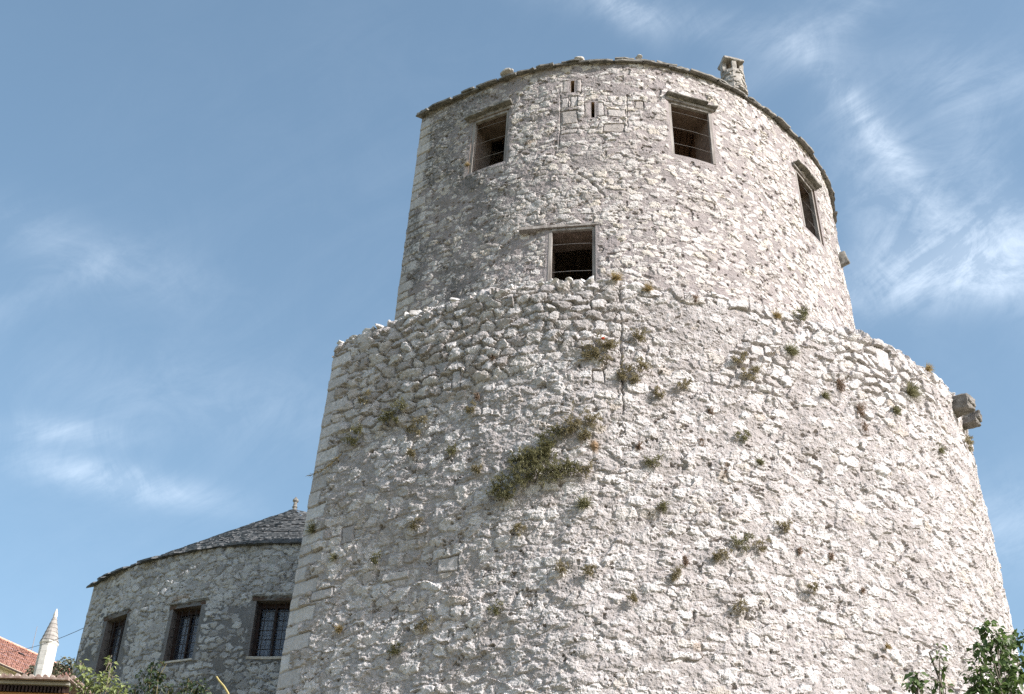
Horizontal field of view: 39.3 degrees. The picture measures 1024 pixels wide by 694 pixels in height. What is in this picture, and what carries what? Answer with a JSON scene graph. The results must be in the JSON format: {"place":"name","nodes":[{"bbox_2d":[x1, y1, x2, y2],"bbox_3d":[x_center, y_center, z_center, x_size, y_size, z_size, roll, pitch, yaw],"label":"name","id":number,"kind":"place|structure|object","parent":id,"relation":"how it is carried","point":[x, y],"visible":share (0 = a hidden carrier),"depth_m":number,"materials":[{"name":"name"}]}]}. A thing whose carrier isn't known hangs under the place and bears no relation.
{"place":"outdoors","nodes":[
{"label":"outdoors","id":0,"kind":"place"},
{"bbox_2d":[0,673,90,693],"bbox_3d":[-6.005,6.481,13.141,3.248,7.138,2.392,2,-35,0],"label":"roof","id":1,"kind":"structure","parent":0,"point":[10,683],"depth_m":14.01,"materials":[{"name":"ceramic"}]},
{"bbox_2d":[0,0,1023,672],"label":"sky","id":2,"kind":"structure","parent":0,"point":[200,200],"materials":[{"name":"blue"}]},
{"bbox_3d":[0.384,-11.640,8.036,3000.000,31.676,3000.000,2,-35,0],"label":"ground","id":3,"kind":"structure","parent":0,"visible":0},
{"bbox_2d":[0,629,70,677],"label":"red tiled house","id":4,"kind":"structure","parent":3,"relation":"on","point":[8,667],"depth_m":115.17,"materials":[{"name":"tile"}]},
{"bbox_2d":[33,609,58,676],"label":"minaret","id":5,"kind":"object","parent":3,"relation":"on","point":[45,659],"visible":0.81,"depth_m":91.56,"materials":[{"name":"white stone"}]},
{"bbox_2d":[25,656,74,677],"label":"olive tree","id":6,"kind":"object","parent":3,"relation":"on","point":[57,667],"visible":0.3,"depth_m":101.31,"materials":[{"name":"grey plant"}]},
{"bbox_2d":[67,655,130,693],"bbox_3d":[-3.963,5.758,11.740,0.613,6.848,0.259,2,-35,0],"label":"leafy bush","id":7,"kind":"object","parent":3,"relation":"on","point":[91,683],"visible":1,"depth_m":13.52,"materials":[{"name":"green plant"}]},
{"bbox_2d":[123,660,175,693],"bbox_3d":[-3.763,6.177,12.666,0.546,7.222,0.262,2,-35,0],"label":"leafy bush","id":8,"kind":"object","parent":3,"relation":"on","point":[150,685],"visible":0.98,"depth_m":14.57,"materials":[{"name":"green plant"}]},
{"bbox_2d":[72,497,306,693],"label":"round stone house","id":9,"kind":"structure","parent":3,"relation":"on","point":[210,609],"depth_m":37.33,"materials":[{"name":"stone"}]},
{"bbox_2d":[0,625,89,652],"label":"overhead wire","id":10,"kind":"object","parent":9,"relation":"attached to","point":[47,642],"visible":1,"depth_m":44.46,"materials":[{"name":"black metal"}]},
{"bbox_2d":[91,606,131,679],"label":"window","id":11,"kind":"structure","parent":9,"relation":"in","point":[114,629],"depth_m":38.33,"materials":[{"name":"paint"}]},
{"bbox_2d":[160,597,208,663],"bbox_3d":[-8.343,7.437,37.023,1.189,1.725,0.661,-11,-37,18],"label":"window","id":12,"kind":"structure","parent":9,"relation":"in","point":[184,621],"depth_m":37.17,"materials":[{"name":"paint"}]},
{"bbox_2d":[246,593,292,659],"bbox_3d":[-6.036,7.220,36.526,1.350,1.813,0.671,-2,-35,5],"label":"window","id":13,"kind":"structure","parent":9,"relation":"in","point":[271,617],"depth_m":36.66,"materials":[{"name":"paint"}]},
{"bbox_2d":[175,678,212,693],"bbox_3d":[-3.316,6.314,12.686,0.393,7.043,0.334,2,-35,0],"label":"leafy bush","id":14,"kind":"object","parent":3,"relation":"on","point":[196,691],"visible":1,"depth_m":14.54,"materials":[{"name":"green plant"}]},
{"bbox_2d":[216,676,228,693],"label":"bent stem","id":15,"kind":"object","parent":3,"relation":"on","point":[223,685],"visible":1,"depth_m":13.73,"materials":[{"name":"yellow plant"}]},
{"bbox_2d":[276,55,1023,693],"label":"stone tower","id":16,"kind":"structure","parent":3,"relation":"on","point":[556,201],"depth_m":25.35,"materials":[{"name":"stone"}]},
{"bbox_2d":[302,519,317,536],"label":"grass tuft","id":17,"kind":"object","parent":16,"relation":"on","point":[311,528],"visible":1,"depth_m":25.50,"materials":[{"name":"green plant"}]},
{"bbox_2d":[307,453,341,476],"bbox_3d":[-3.441,2.192,26.206,0.770,0.375,0.162,-18,-39,26],"label":"dried stem","id":18,"kind":"object","parent":16,"relation":"attached to","point":[328,466],"visible":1,"depth_m":26.17,"materials":[{"name":"plant"}]},
{"bbox_2d":[327,551,336,560],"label":"grass tuft","id":19,"kind":"object","parent":16,"relation":"attached to","point":[333,557],"visible":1,"depth_m":24.77,"materials":[{"name":"green plant"}]},
{"bbox_2d":[333,622,343,633],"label":"grass tuft","id":20,"kind":"object","parent":16,"relation":"attached to","point":[338,628],"visible":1,"depth_m":23.80,"materials":[{"name":"plant"}]},
{"bbox_2d":[340,423,362,445],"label":"wall plant","id":21,"kind":"object","parent":16,"relation":"attached to","point":[351,440],"visible":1,"depth_m":26.18,"materials":[{"name":"green plant"}]},
{"bbox_2d":[356,389,370,404],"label":"wall plant","id":22,"kind":"object","parent":16,"relation":"attached to","point":[367,393],"visible":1,"depth_m":26.63,"materials":[{"name":"green plant"}]},
{"bbox_2d":[369,550,382,564],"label":"wall plant","id":23,"kind":"object","parent":16,"relation":"attached to","point":[374,561],"visible":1,"depth_m":24.23,"materials":[{"name":"green plant"}]},
{"bbox_2d":[375,397,409,423],"bbox_3d":[-2.208,1.149,25.961,0.722,0.520,0.333,-21,-41,30],"label":"wall plant","id":24,"kind":"object","parent":16,"relation":"attached to","point":[403,406],"visible":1,"depth_m":25.96,"materials":[{"name":"green plant"}]},
{"bbox_2d":[387,641,403,654],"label":"wall plant","id":25,"kind":"object","parent":16,"relation":"attached to","point":[393,651],"visible":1,"depth_m":22.97,"materials":[{"name":"green plant"}]},
{"bbox_2d":[405,448,415,458],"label":"wall plant","id":26,"kind":"object","parent":16,"relation":"attached to","point":[412,453],"visible":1,"depth_m":25.19,"materials":[{"name":"green plant"}]},
{"bbox_2d":[406,516,424,531],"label":"wall plant","id":27,"kind":"object","parent":16,"relation":"attached to","point":[413,525],"visible":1,"depth_m":24.26,"materials":[{"name":"green plant"}]},
{"bbox_2d":[405,415,429,435],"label":"wall plant","id":28,"kind":"object","parent":16,"relation":"attached to","point":[409,428],"visible":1,"depth_m":25.51,"materials":[{"name":"green plant"}]},
{"bbox_2d":[413,615,434,632],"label":"wall plant","id":29,"kind":"object","parent":16,"relation":"attached to","point":[423,626],"visible":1,"depth_m":23.00,"materials":[{"name":"green plant"}]},
{"bbox_2d":[444,442,457,455],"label":"wall plant","id":30,"kind":"object","parent":16,"relation":"attached to","point":[452,449],"visible":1,"depth_m":24.81,"materials":[{"name":"green plant"}]},
{"bbox_2d":[464,399,476,413],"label":"wall plant","id":31,"kind":"object","parent":16,"relation":"attached to","point":[467,410],"visible":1,"depth_m":25.19,"materials":[{"name":"green plant"}]},
{"bbox_2d":[473,393,479,400],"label":"dry tuft","id":32,"kind":"object","parent":16,"relation":"attached to","point":[477,396],"visible":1,"depth_m":25.37,"materials":[{"name":"brown plant"}]},
{"bbox_2d":[471,463,483,474],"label":"wall plant","id":33,"kind":"object","parent":16,"relation":"attached to","point":[474,467],"visible":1,"depth_m":24.35,"materials":[{"name":"green plant"}]},
{"bbox_2d":[464,98,512,173],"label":"window","id":34,"kind":"structure","parent":16,"relation":"in","point":[489,129],"depth_m":33.18,"materials":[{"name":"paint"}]},
{"bbox_2d":[486,599,504,616],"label":"wall plant","id":35,"kind":"object","parent":16,"relation":"attached to","point":[495,610],"visible":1,"depth_m":22.64,"materials":[{"name":"green plant"}]},
{"bbox_2d":[500,68,513,76],"bbox_3d":[-0.121,-6.410,33.640,0.318,0.170,0.382,2,-35,0],"label":"loose stone","id":36,"kind":"object","parent":16,"relation":"on","point":[505,71],"visible":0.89,"depth_m":33.53,"materials":[{"name":"white stone"}]},
{"bbox_2d":[509,522,526,536],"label":"wall plant","id":37,"kind":"object","parent":16,"relation":"attached to","point":[516,526],"visible":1,"depth_m":23.38,"materials":[{"name":"green plant"}]},
{"bbox_2d":[481,439,582,501],"bbox_3d":[0.307,2.001,23.832,1.769,1.171,0.454,-5,-35,10],"label":"wall plant","id":38,"kind":"object","parent":16,"relation":"attached to","point":[542,452],"visible":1,"depth_m":23.85,"materials":[{"name":"green plant"}]},
{"bbox_2d":[533,425,564,443],"bbox_3d":[0.627,1.484,24.267,0.554,0.418,0.242,2,-35,0],"label":"wall plant","id":39,"kind":"object","parent":16,"relation":"attached to","point":[543,437],"visible":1,"depth_m":24.29,"materials":[{"name":"green plant"}]},
{"bbox_2d":[519,222,602,281],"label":"window","id":40,"kind":"structure","parent":16,"relation":"in","point":[565,237],"depth_m":30.22,"materials":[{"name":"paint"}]},
{"bbox_2d":[552,559,570,574],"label":"wall plant","id":41,"kind":"object","parent":16,"relation":"attached to","point":[562,569],"visible":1,"depth_m":22.77,"materials":[{"name":"green plant"}]},
{"bbox_2d":[555,400,602,441],"bbox_3d":[1.148,1.256,24.285,0.841,0.703,0.366,2,-35,0],"label":"wall plant","id":42,"kind":"object","parent":16,"relation":"attached to","point":[572,425],"visible":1,"depth_m":24.28,"materials":[{"name":"green plant"}]},
{"bbox_2d":[574,56,583,60],"bbox_3d":[1.567,-6.657,33.206,0.256,0.138,0.206,2,-35,0],"label":"loose stone","id":43,"kind":"object","parent":16,"relation":"on","point":[580,58],"visible":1,"depth_m":33.14,"materials":[{"name":"white stone"}]},
{"bbox_2d":[570,490,596,511],"bbox_3d":[1.163,2.518,23.408,0.472,0.423,0.235,2,-35,0],"label":"grass tuft","id":44,"kind":"object","parent":16,"relation":"attached to","point":[582,502],"visible":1,"depth_m":23.45,"materials":[{"name":"green plant"}]},
{"bbox_2d":[576,460,594,478],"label":"wall plant","id":45,"kind":"object","parent":16,"relation":"attached to","point":[587,467],"visible":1,"depth_m":23.79,"materials":[{"name":"green plant"}]},
{"bbox_2d":[580,564,597,576],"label":"wall plant","id":46,"kind":"object","parent":16,"relation":"attached to","point":[589,569],"visible":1,"depth_m":22.70,"materials":[{"name":"green plant"}]},
{"bbox_2d":[577,331,621,363],"bbox_3d":[1.542,0.021,25.192,0.810,0.596,0.328,2,-35,0],"label":"wall plant","id":47,"kind":"object","parent":16,"relation":"attached to","point":[602,343],"visible":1,"depth_m":25.21,"materials":[{"name":"green plant"}]},
{"bbox_2d":[606,268,624,280],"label":"grass tuft","id":48,"kind":"object","parent":16,"relation":"attached to","point":[615,277],"visible":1,"depth_m":26.29,"materials":[{"name":"plant"}]},
{"bbox_2d":[625,591,638,603],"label":"wall plant","id":49,"kind":"object","parent":16,"relation":"attached to","point":[633,597],"visible":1,"depth_m":22.43,"materials":[{"name":"green plant"}]},
{"bbox_2d":[615,355,652,383],"bbox_3d":[2.137,0.407,24.979,0.689,0.587,0.314,2,-35,0],"label":"wall plant","id":50,"kind":"object","parent":16,"relation":"attached to","point":[633,379],"visible":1,"depth_m":25.00,"materials":[{"name":"green plant"}]},
{"bbox_2d":[635,441,641,451],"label":"dry tuft","id":51,"kind":"object","parent":16,"relation":"attached to","point":[638,447],"visible":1,"depth_m":24.19,"materials":[{"name":"brown plant"}]},
{"bbox_2d":[629,327,650,342],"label":"wall plant","id":52,"kind":"object","parent":16,"relation":"attached to","point":[637,336],"visible":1,"depth_m":25.51,"materials":[{"name":"green plant"}]},
{"bbox_2d":[641,281,654,290],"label":"grass tuft","id":53,"kind":"object","parent":16,"relation":"on","point":[649,287],"visible":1,"depth_m":26.25,"materials":[{"name":"plant"}]},
{"bbox_2d":[641,453,664,466],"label":"wall plant","id":54,"kind":"object","parent":16,"relation":"attached to","point":[654,459],"visible":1,"depth_m":23.98,"materials":[{"name":"green plant"}]},
{"bbox_2d":[653,385,666,398],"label":"wall plant","id":55,"kind":"object","parent":16,"relation":"attached to","point":[660,395],"visible":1,"depth_m":24.83,"materials":[{"name":"green plant"}]},
{"bbox_2d":[655,500,672,513],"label":"wall plant","id":56,"kind":"object","parent":16,"relation":"attached to","point":[663,505],"visible":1,"depth_m":23.50,"materials":[{"name":"green plant"}]},
{"bbox_2d":[669,564,684,581],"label":"wall plant","id":57,"kind":"object","parent":16,"relation":"attached to","point":[678,571],"visible":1,"depth_m":22.79,"materials":[{"name":"green plant"}]},
{"bbox_2d":[676,378,692,389],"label":"wall plant","id":58,"kind":"object","parent":16,"relation":"attached to","point":[684,382],"visible":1,"depth_m":25.05,"materials":[{"name":"green plant"}]},
{"bbox_2d":[682,555,691,565],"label":"dry tuft","id":59,"kind":"object","parent":16,"relation":"attached to","point":[686,561],"visible":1,"depth_m":23.03,"materials":[{"name":"brown plant"}]},
{"bbox_2d":[666,91,717,164],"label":"window","id":60,"kind":"structure","parent":16,"relation":"in","point":[694,118],"depth_m":32.66,"materials":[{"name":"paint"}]},
{"bbox_2d":[711,547,733,562],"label":"wall plant","id":61,"kind":"object","parent":16,"relation":"attached to","point":[716,556],"visible":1,"depth_m":23.14,"materials":[{"name":"green plant"}]},
{"bbox_2d":[729,351,748,364],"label":"wall plant","id":62,"kind":"object","parent":16,"relation":"attached to","point":[742,356],"visible":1,"depth_m":25.69,"materials":[{"name":"green plant"}]},
{"bbox_2d":[731,598,749,613],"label":"wall plant","id":63,"kind":"object","parent":16,"relation":"attached to","point":[739,603],"visible":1,"depth_m":22.68,"materials":[{"name":"green plant"}]},
{"bbox_2d":[733,430,751,441],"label":"wall plant","id":64,"kind":"object","parent":16,"relation":"attached to","point":[738,433],"visible":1,"depth_m":24.68,"materials":[{"name":"green plant"}]},
{"bbox_2d":[730,531,755,552],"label":"wall plant","id":65,"kind":"object","parent":16,"relation":"attached to","point":[743,540],"visible":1,"depth_m":23.39,"materials":[{"name":"green plant"}]},
{"bbox_2d":[739,364,762,380],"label":"wall plant","id":66,"kind":"object","parent":16,"relation":"attached to","point":[755,369],"visible":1,"depth_m":25.58,"materials":[{"name":"green plant"}]},
{"bbox_2d":[752,538,770,551],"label":"wall plant","id":67,"kind":"object","parent":16,"relation":"attached to","point":[761,549],"visible":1,"depth_m":23.47,"materials":[{"name":"green plant"}]},
{"bbox_2d":[756,458,766,464],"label":"grass tuft","id":68,"kind":"object","parent":16,"relation":"attached to","point":[761,461],"visible":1,"depth_m":24.54,"materials":[{"name":"green plant"}]},
{"bbox_2d":[772,309,783,320],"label":"grass tuft","id":69,"kind":"object","parent":16,"relation":"on","point":[777,315],"visible":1,"depth_m":26.73,"materials":[{"name":"plant"}]},
{"bbox_2d":[775,519,794,533],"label":"wall plant","id":70,"kind":"object","parent":16,"relation":"attached to","point":[784,525],"visible":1,"depth_m":23.89,"materials":[{"name":"green plant"}]},
{"bbox_2d":[784,340,804,355],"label":"grass tuft","id":71,"kind":"object","parent":16,"relation":"on","point":[792,351],"visible":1,"depth_m":26.34,"materials":[{"name":"green plant"}]},
{"bbox_2d":[796,546,803,555],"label":"dry tuft","id":72,"kind":"object","parent":16,"relation":"attached to","point":[799,550],"visible":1,"depth_m":23.80,"materials":[{"name":"brown plant"}]},
{"bbox_2d":[791,303,809,320],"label":"wall plant","id":73,"kind":"object","parent":16,"relation":"attached to","point":[801,311],"visible":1,"depth_m":26.98,"materials":[{"name":"green plant"}]},
{"bbox_2d":[791,159,823,245],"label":"window","id":74,"kind":"structure","parent":16,"relation":"in","point":[810,215],"depth_m":34.32,"materials":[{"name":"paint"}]},
{"bbox_2d":[806,582,819,592],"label":"wall plant","id":75,"kind":"object","parent":16,"relation":"attached to","point":[809,586],"visible":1,"depth_m":23.39,"materials":[{"name":"green plant"}]},
{"bbox_2d":[821,389,831,398],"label":"grass tuft","id":76,"kind":"object","parent":16,"relation":"on","point":[827,394],"visible":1,"depth_m":26.08,"materials":[{"name":"green plant"}]},
{"bbox_2d":[828,552,836,560],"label":"dry tuft","id":77,"kind":"object","parent":16,"relation":"attached to","point":[831,555],"visible":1,"depth_m":24.02,"materials":[{"name":"brown plant"}]},
{"bbox_2d":[837,378,847,390],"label":"dry tuft","id":78,"kind":"object","parent":16,"relation":"attached to","point":[841,385],"visible":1,"depth_m":26.41,"materials":[{"name":"brown plant"}]},
{"bbox_2d":[856,402,865,417],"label":"dry tuft","id":79,"kind":"object","parent":16,"relation":"attached to","point":[860,409],"visible":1,"depth_m":26.26,"materials":[{"name":"brown plant"}]},
{"bbox_2d":[861,419,868,432],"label":"dry tuft","id":80,"kind":"object","parent":16,"relation":"attached to","point":[866,425],"visible":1,"depth_m":26.07,"materials":[{"name":"brown plant"}]},
{"bbox_2d":[885,642,891,650],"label":"grass tuft","id":81,"kind":"object","parent":16,"relation":"attached to","point":[887,646],"visible":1,"depth_m":23.42,"materials":[{"name":"plant"}]},
{"bbox_2d":[893,405,901,414],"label":"wall plant","id":82,"kind":"object","parent":16,"relation":"attached to","point":[897,409],"visible":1,"depth_m":26.71,"materials":[{"name":"green plant"}]},
{"bbox_2d":[905,377,926,401],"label":"grass tuft","id":83,"kind":"object","parent":16,"relation":"on","point":[912,390],"visible":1,"depth_m":27.36,"materials":[{"name":"green plant"}]},
{"bbox_2d":[924,362,934,373],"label":"grass tuft","id":84,"kind":"object","parent":16,"relation":"on","point":[930,367],"visible":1,"depth_m":28.29,"materials":[{"name":"plant"}]},
{"bbox_2d":[938,447,944,454],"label":"grass tuft","id":85,"kind":"object","parent":16,"relation":"attached to","point":[940,449],"visible":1,"depth_m":27.10,"materials":[{"name":"green plant"}]},
{"bbox_2d":[963,434,974,451],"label":"wall plant","id":86,"kind":"object","parent":16,"relation":"attached to","point":[968,442],"visible":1,"depth_m":28.47,"materials":[{"name":"green plant"}]},
{"bbox_2d":[901,672,932,693],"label":"climbing vine","id":87,"kind":"object","parent":3,"relation":"on","point":[915,681],"visible":1,"depth_m":12.61,"materials":[{"name":"green plant"}]},
{"bbox_2d":[924,643,953,693],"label":"climbing vine","id":88,"kind":"object","parent":3,"relation":"on","point":[941,684],"visible":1,"depth_m":12.66,"materials":[{"name":"green plant"}]},
{"bbox_2d":[959,618,1023,693],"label":"climbing vine","id":89,"kind":"object","parent":3,"relation":"on","point":[1010,681],"visible":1,"depth_m":12.77,"materials":[{"name":"green plant"}]}
]}

